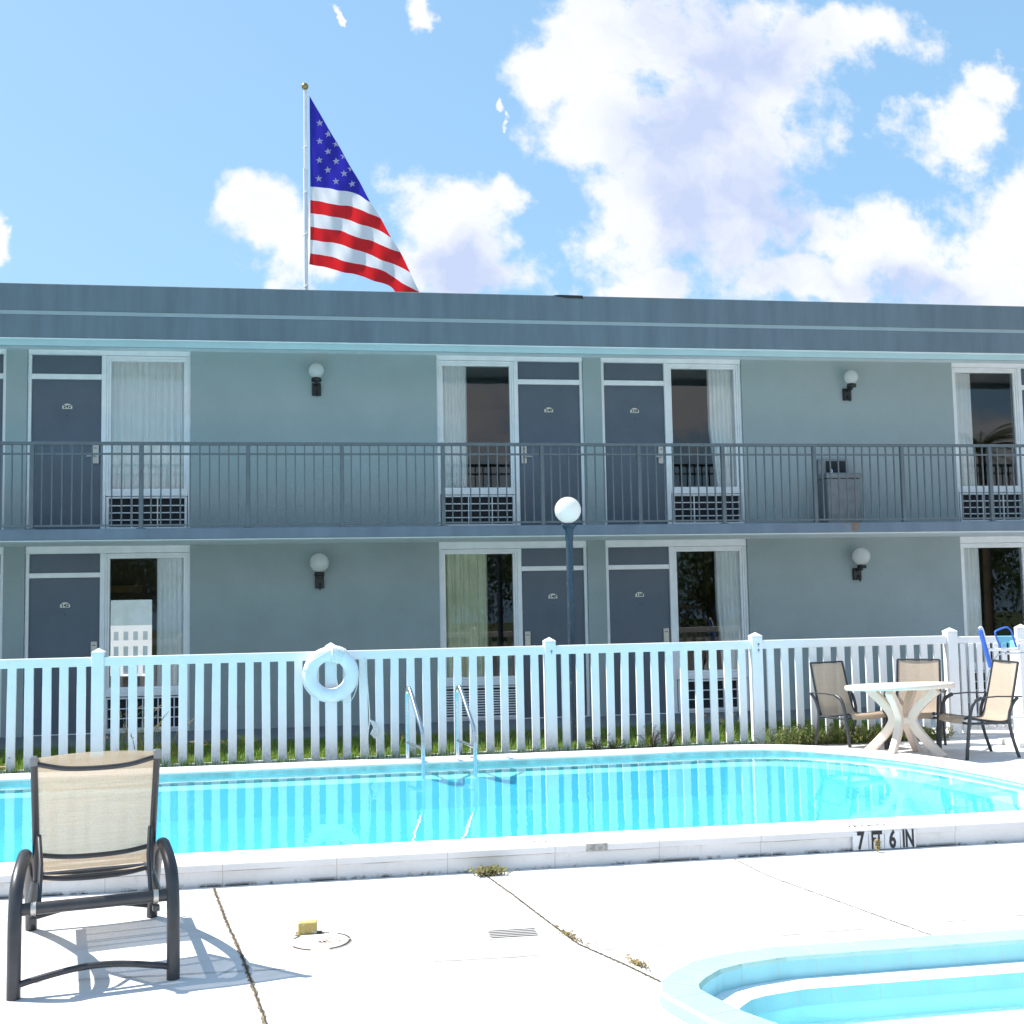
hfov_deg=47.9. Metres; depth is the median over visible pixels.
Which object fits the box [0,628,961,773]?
picket fence
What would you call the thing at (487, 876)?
crack gaps
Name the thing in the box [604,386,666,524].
door
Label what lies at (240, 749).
grass clump
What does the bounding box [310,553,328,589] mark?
wall lamp
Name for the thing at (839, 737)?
weed clump
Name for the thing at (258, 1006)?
deck cracks
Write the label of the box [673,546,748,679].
window
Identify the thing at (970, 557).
window
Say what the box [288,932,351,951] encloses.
manhole cover
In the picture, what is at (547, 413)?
door
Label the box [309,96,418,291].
flag
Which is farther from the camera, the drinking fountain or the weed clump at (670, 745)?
the drinking fountain
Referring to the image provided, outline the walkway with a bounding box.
[0,703,978,751]
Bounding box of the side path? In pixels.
[863,713,1014,739]
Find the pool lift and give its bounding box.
[978,626,1023,747]
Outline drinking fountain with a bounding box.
[816,459,861,522]
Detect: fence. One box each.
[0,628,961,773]
[957,624,1023,732]
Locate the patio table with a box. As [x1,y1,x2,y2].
[844,682,954,757]
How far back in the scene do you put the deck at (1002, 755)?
12.37 m
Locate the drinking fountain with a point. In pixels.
(835, 491)
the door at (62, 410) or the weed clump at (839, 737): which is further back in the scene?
the door at (62, 410)
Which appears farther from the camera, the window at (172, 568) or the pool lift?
the window at (172, 568)
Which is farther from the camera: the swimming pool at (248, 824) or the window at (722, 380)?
the window at (722, 380)
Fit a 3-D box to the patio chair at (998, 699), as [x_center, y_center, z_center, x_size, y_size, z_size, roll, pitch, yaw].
[4.885,2.054,12.052,0.675,0.983,0.605,0,-5,-9]
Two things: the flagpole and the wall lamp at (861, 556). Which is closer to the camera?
the wall lamp at (861, 556)
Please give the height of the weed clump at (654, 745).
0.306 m
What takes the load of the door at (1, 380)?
in the motel building
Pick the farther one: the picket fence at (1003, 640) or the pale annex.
the pale annex
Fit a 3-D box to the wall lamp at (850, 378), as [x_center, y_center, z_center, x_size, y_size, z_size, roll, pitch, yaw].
[5.053,-1.887,17.218,0.212,0.452,0.295,0,-5,-9]
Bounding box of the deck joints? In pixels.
[1,861,1023,983]
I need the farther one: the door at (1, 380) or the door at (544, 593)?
the door at (544, 593)
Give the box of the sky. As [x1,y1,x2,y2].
[0,0,1023,305]
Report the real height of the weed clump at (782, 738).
0.250 m
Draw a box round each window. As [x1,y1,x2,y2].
[104,553,187,696]
[106,356,187,496]
[439,361,514,494]
[441,549,517,686]
[668,364,741,493]
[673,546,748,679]
[952,368,1023,492]
[961,543,1023,670]
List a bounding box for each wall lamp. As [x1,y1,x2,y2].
[309,363,323,396]
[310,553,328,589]
[842,370,857,400]
[852,547,870,581]
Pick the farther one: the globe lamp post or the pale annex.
the pale annex
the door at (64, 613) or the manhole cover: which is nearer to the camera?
the manhole cover
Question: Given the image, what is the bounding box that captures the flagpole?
[301,83,308,289]
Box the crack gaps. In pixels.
[214,876,659,1023]
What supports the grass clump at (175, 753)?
on the lawn at (357, 739)
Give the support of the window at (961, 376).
in the motel building
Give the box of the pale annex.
[111,600,151,670]
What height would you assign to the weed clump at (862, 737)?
0.230 m
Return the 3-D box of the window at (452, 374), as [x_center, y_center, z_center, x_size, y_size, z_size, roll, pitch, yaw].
[-0.509,-1.204,16.545,1.078,1.929,0.164,0,-5,-9]
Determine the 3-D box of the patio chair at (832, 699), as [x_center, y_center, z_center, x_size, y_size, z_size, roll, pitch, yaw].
[3.755,2.159,12.888,0.617,0.947,0.689,1,-5,-25]
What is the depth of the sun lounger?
5.74 m
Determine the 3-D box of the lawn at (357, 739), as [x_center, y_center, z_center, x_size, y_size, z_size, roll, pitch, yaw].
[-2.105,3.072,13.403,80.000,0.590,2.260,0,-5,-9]
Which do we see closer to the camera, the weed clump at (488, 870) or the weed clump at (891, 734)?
the weed clump at (488, 870)
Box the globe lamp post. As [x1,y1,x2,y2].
[555,497,580,744]
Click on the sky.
(860, 151)
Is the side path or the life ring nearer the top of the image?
the life ring
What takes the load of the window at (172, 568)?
in the motel building
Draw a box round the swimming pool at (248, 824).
[0,744,1023,898]
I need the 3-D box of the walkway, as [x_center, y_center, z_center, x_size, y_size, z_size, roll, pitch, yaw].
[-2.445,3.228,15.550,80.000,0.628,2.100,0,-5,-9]
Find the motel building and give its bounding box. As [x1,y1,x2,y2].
[0,283,1023,737]
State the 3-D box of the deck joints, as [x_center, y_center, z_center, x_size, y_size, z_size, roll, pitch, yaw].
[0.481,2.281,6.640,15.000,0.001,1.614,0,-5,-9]
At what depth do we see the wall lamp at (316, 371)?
15.91 m
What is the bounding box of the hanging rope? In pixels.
[365,656,378,758]
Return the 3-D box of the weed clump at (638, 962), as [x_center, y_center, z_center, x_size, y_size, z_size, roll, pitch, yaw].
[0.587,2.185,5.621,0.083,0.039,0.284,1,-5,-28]
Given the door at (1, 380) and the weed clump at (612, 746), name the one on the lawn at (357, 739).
the weed clump at (612, 746)
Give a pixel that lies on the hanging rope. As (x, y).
(374, 732)
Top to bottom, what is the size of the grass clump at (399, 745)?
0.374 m
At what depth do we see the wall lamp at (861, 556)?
16.92 m
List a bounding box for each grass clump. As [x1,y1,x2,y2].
[105,703,165,759]
[137,718,194,763]
[203,733,290,762]
[384,732,405,754]
[704,714,739,741]
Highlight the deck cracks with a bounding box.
[212,858,931,1023]
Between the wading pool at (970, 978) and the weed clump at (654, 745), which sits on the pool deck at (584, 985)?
the wading pool at (970, 978)
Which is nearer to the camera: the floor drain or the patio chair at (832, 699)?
the floor drain
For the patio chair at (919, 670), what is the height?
0.962 m
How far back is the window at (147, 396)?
15.88 m
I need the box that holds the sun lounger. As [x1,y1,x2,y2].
[6,749,179,1000]
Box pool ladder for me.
[405,685,477,779]
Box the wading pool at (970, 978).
[659,929,1023,1023]
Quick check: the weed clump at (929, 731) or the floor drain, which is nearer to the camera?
the floor drain
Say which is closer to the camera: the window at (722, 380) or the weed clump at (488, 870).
the weed clump at (488, 870)
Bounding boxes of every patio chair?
[808,661,889,748]
[882,658,946,748]
[938,659,1021,759]
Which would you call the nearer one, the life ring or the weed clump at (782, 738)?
the life ring
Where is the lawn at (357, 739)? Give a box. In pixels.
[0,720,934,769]
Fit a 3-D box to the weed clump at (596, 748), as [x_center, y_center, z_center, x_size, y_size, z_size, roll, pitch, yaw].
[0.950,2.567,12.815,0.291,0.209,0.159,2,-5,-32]
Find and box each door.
[0,379,2,529]
[29,578,99,734]
[32,380,101,528]
[518,385,581,524]
[522,571,586,717]
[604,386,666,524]
[609,569,670,714]
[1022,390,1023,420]
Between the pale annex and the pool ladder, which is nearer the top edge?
the pale annex
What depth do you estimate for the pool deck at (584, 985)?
6.18 m
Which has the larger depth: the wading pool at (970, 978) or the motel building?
the motel building
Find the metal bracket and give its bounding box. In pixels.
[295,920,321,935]
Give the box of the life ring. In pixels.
[302,645,358,702]
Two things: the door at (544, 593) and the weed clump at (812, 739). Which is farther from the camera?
the door at (544, 593)
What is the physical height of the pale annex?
4.400 m
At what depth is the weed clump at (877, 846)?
7.95 m
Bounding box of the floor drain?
[482,927,543,939]
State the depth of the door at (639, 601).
16.65 m
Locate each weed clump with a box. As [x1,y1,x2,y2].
[465,865,516,876]
[555,925,595,946]
[586,733,609,749]
[603,737,627,749]
[614,952,650,970]
[636,725,665,747]
[657,729,681,746]
[753,724,815,745]
[787,724,836,744]
[809,722,866,744]
[838,723,906,744]
[862,723,907,740]
[874,837,881,852]
[904,725,955,739]
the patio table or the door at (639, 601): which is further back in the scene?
the door at (639, 601)
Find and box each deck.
[0,842,1023,1023]
[817,737,1023,770]
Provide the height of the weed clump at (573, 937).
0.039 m
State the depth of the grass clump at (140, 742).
12.29 m

